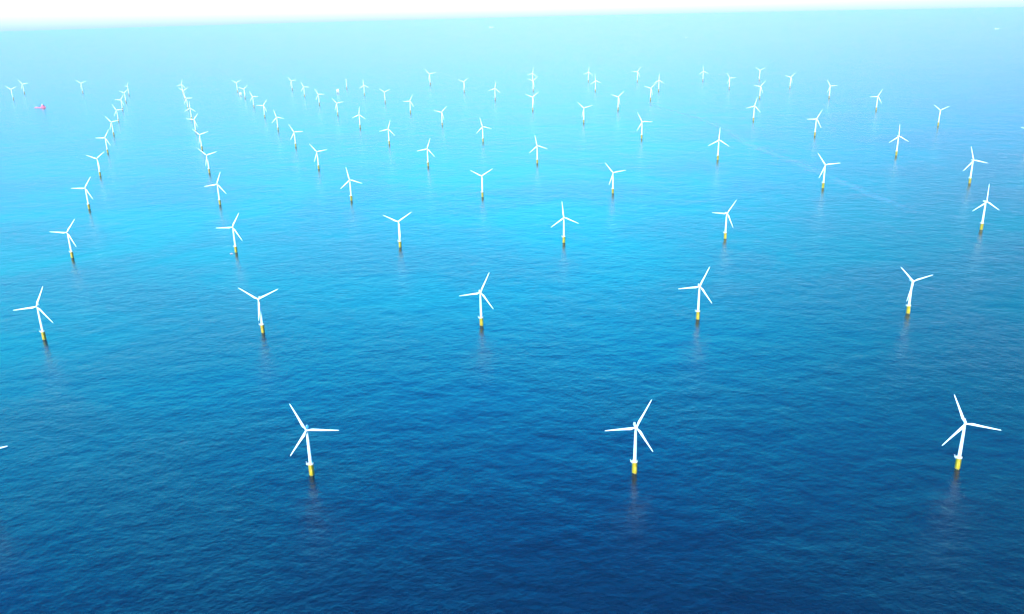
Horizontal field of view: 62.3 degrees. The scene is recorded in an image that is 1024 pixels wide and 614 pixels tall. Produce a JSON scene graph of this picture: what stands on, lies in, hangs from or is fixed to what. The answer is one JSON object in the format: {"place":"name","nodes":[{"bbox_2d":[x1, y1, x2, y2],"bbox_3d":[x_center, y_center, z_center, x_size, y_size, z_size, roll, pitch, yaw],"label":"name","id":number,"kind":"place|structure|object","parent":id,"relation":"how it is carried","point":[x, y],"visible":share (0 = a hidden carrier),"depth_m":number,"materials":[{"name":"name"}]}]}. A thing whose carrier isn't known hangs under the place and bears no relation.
{"place":"outdoors","nodes":[
{"label":"outdoors","id":0,"kind":"place"},
{"bbox_2d":[0,7,1023,613],"bbox_3d":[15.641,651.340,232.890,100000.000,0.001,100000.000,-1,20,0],"label":"sea water","id":1,"kind":"structure","parent":0,"point":[804,379],"depth_m":1991.87,"materials":[{"name":"blue liquid"}]},
{"bbox_2d":[16,287,52,339],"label":"wind turbine","id":2,"kind":"object","parent":1,"relation":"in","point":[42,332],"visible":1,"depth_m":1900.28,"materials":[{"name":"white paint"}]},
{"bbox_2d":[56,219,75,257],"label":"wind turbine","id":3,"kind":"object","parent":1,"relation":"in","point":[70,251],"visible":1,"depth_m":2539.79,"materials":[{"name":"white paint"}]},
{"bbox_2d":[73,178,92,208],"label":"wind turbine","id":4,"kind":"object","parent":1,"relation":"in","point":[88,204],"visible":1,"depth_m":3176.85,"materials":[{"name":"white paint"}]},
{"bbox_2d":[87,155,100,175],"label":"wind turbine","id":5,"kind":"object","parent":1,"relation":"in","point":[98,165],"visible":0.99,"depth_m":3828.48,"materials":[{"name":"white paint"}]},
{"bbox_2d":[195,131,207,149],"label":"wind turbine","id":6,"kind":"object","parent":1,"relation":"in","point":[200,139],"visible":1,"depth_m":4486.41,"materials":[{"name":"white paint"}]},
{"bbox_2d":[199,149,214,172],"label":"wind turbine","id":7,"kind":"object","parent":1,"relation":"in","point":[208,168],"visible":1,"depth_m":3832.36,"materials":[{"name":"white paint"}]},
{"bbox_2d":[204,174,223,204],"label":"wind turbine","id":8,"kind":"object","parent":1,"relation":"in","point":[219,199],"visible":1,"depth_m":3197.70,"materials":[{"name":"white paint"}]},
{"bbox_2d":[221,213,241,252],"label":"wind turbine","id":9,"kind":"object","parent":1,"relation":"in","point":[235,246],"visible":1,"depth_m":2554.10,"materials":[{"name":"white paint"}]},
{"bbox_2d":[239,288,277,332],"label":"wind turbine","id":10,"kind":"object","parent":1,"relation":"in","point":[261,319],"visible":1,"depth_m":1908.97,"materials":[{"name":"white paint"}]},
{"bbox_2d":[289,125,302,146],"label":"wind turbine","id":11,"kind":"object","parent":1,"relation":"in","point":[294,135],"visible":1,"depth_m":4506.25,"materials":[{"name":"white paint"}]},
{"bbox_2d":[290,405,338,475],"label":"wind turbine","id":12,"kind":"object","parent":1,"relation":"in","point":[310,467],"visible":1,"depth_m":1312.54,"materials":[{"name":"white paint"}]},
{"bbox_2d":[312,147,323,168],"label":"wind turbine","id":13,"kind":"object","parent":1,"relation":"in","point":[317,156],"visible":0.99,"depth_m":3861.37,"materials":[{"name":"white paint"}]},
{"bbox_2d":[344,169,359,200],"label":"wind turbine","id":14,"kind":"object","parent":1,"relation":"in","point":[350,195],"visible":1,"depth_m":3211.07,"materials":[{"name":"white paint"}]},
{"bbox_2d":[382,122,391,143],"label":"wind turbine","id":15,"kind":"object","parent":1,"relation":"in","point":[388,134],"visible":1,"depth_m":4512.37,"materials":[{"name":"white paint"}]},
{"bbox_2d":[383,212,410,247],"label":"wind turbine","id":16,"kind":"object","parent":1,"relation":"in","point":[399,241],"visible":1,"depth_m":2565.20,"materials":[{"name":"white paint"}]},
{"bbox_2d":[419,140,434,165],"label":"wind turbine","id":17,"kind":"object","parent":1,"relation":"in","point":[427,154],"visible":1,"depth_m":3867.36,"materials":[{"name":"white paint"}]},
{"bbox_2d":[461,274,492,325],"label":"wind turbine","id":18,"kind":"object","parent":1,"relation":"in","point":[481,317],"visible":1,"depth_m":1920.61,"materials":[{"name":"white paint"}]},
{"bbox_2d":[470,169,491,196],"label":"wind turbine","id":19,"kind":"object","parent":1,"relation":"in","point":[482,194],"visible":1,"depth_m":3218.01,"materials":[{"name":"white paint"}]},
{"bbox_2d":[533,137,546,162],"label":"wind turbine","id":20,"kind":"object","parent":1,"relation":"in","point":[537,151],"visible":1,"depth_m":3876.79,"materials":[{"name":"white paint"}]},
{"bbox_2d":[553,204,578,242],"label":"wind turbine","id":21,"kind":"object","parent":1,"relation":"in","point":[563,236],"visible":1,"depth_m":2573.45,"materials":[{"name":"white paint"}]},
{"bbox_2d":[605,163,624,192],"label":"wind turbine","id":22,"kind":"object","parent":1,"relation":"in","point":[612,188],"visible":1,"depth_m":3227.03,"materials":[{"name":"white paint"}]},
{"bbox_2d":[605,400,652,473],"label":"wind turbine","id":23,"kind":"object","parent":1,"relation":"in","point":[634,461],"visible":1,"depth_m":1299.54,"materials":[{"name":"white paint"}]},
{"bbox_2d":[637,112,650,138],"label":"wind turbine","id":24,"kind":"object","parent":1,"relation":"in","point":[641,134],"visible":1,"depth_m":4497.44,"materials":[{"name":"white paint"}]},
{"bbox_2d":[680,267,711,319],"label":"wind turbine","id":25,"kind":"object","parent":1,"relation":"in","point":[698,310],"visible":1,"depth_m":1926.90,"materials":[{"name":"white paint"}]},
{"bbox_2d":[708,131,726,159],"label":"wind turbine","id":26,"kind":"object","parent":1,"relation":"in","point":[718,146],"visible":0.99,"depth_m":3846.29,"materials":[{"name":"white paint"}]},
{"bbox_2d":[719,201,735,238],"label":"wind turbine","id":27,"kind":"object","parent":1,"relation":"in","point":[725,232],"visible":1,"depth_m":2577.83,"materials":[{"name":"white paint"}]},
{"bbox_2d":[814,112,820,135],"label":"wind turbine","id":28,"kind":"object","parent":1,"relation":"in","point":[815,125],"visible":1,"depth_m":4461.94,"materials":[{"name":"white paint"}]},
{"bbox_2d":[819,155,837,187],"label":"wind turbine","id":29,"kind":"object","parent":1,"relation":"in","point":[823,183],"visible":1,"depth_m":3227.96,"materials":[{"name":"white paint"}]},
{"bbox_2d":[890,127,908,155],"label":"wind turbine","id":30,"kind":"object","parent":1,"relation":"in","point":[898,136],"visible":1,"depth_m":3850.70,"materials":[{"name":"white paint"}]},
{"bbox_2d":[901,267,931,313],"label":"wind turbine","id":31,"kind":"object","parent":1,"relation":"in","point":[909,300],"visible":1,"depth_m":1932.41,"materials":[{"name":"white paint"}]},
{"bbox_2d":[943,395,998,469],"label":"wind turbine","id":32,"kind":"object","parent":1,"relation":"in","point":[958,460],"visible":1,"depth_m":1290.48,"materials":[{"name":"white paint"}]},
{"bbox_2d":[963,147,985,182],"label":"wind turbine","id":33,"kind":"object","parent":1,"relation":"in","point":[970,177],"visible":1,"depth_m":3246.80,"materials":[{"name":"white paint"}]},
{"bbox_2d":[973,188,998,229],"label":"wind turbine","id":34,"kind":"object","parent":1,"relation":"in","point":[981,225],"visible":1,"depth_m":2605.49,"materials":[{"name":"white paint"}]},
{"bbox_2d":[0,0,1023,30],"label":"sky","id":35,"kind":"structure","parent":0,"point":[15,15],"materials":[{"name":"white"}]}
]}

